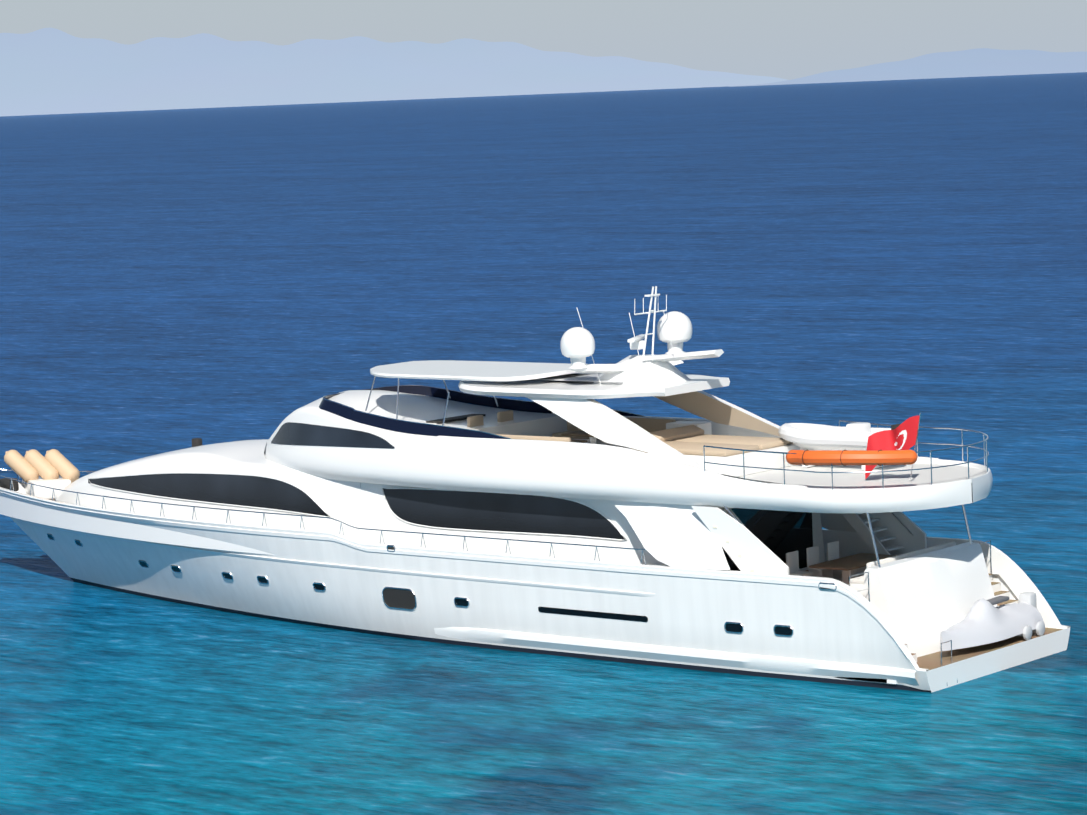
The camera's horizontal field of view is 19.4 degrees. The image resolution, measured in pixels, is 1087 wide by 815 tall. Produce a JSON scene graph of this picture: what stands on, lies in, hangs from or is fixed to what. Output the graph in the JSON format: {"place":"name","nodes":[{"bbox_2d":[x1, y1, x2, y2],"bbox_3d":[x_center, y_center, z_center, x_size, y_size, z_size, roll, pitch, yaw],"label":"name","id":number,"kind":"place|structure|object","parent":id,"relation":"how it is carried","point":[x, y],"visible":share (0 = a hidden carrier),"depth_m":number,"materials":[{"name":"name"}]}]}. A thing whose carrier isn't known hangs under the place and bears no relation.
{"place":"outdoors","nodes":[
{"label":"outdoors","id":0,"kind":"place"},
{"bbox_2d":[0,72,1086,814],"bbox_3d":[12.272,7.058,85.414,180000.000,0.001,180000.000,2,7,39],"label":"sea","id":1,"kind":"structure","parent":0,"point":[892,252],"depth_m":198.86,"materials":[{"name":"blue liquid"}]},
{"bbox_2d":[0,286,1069,692],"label":"yacht","id":2,"kind":"object","parent":1,"relation":"on","point":[564,512],"visible":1,"depth_m":91.20,"materials":[{"name":"white plastic"}]},
{"bbox_2d":[0,28,1086,115],"bbox_3d":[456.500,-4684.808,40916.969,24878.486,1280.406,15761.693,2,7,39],"label":"mountains","id":3,"kind":"structure","parent":0,"point":[45,71],"depth_m":43071.88,"materials":[{"name":"blue stone"}]},
{"bbox_2d":[0,0,1086,79],"label":"sky","id":4,"kind":"structure","parent":0,"point":[784,39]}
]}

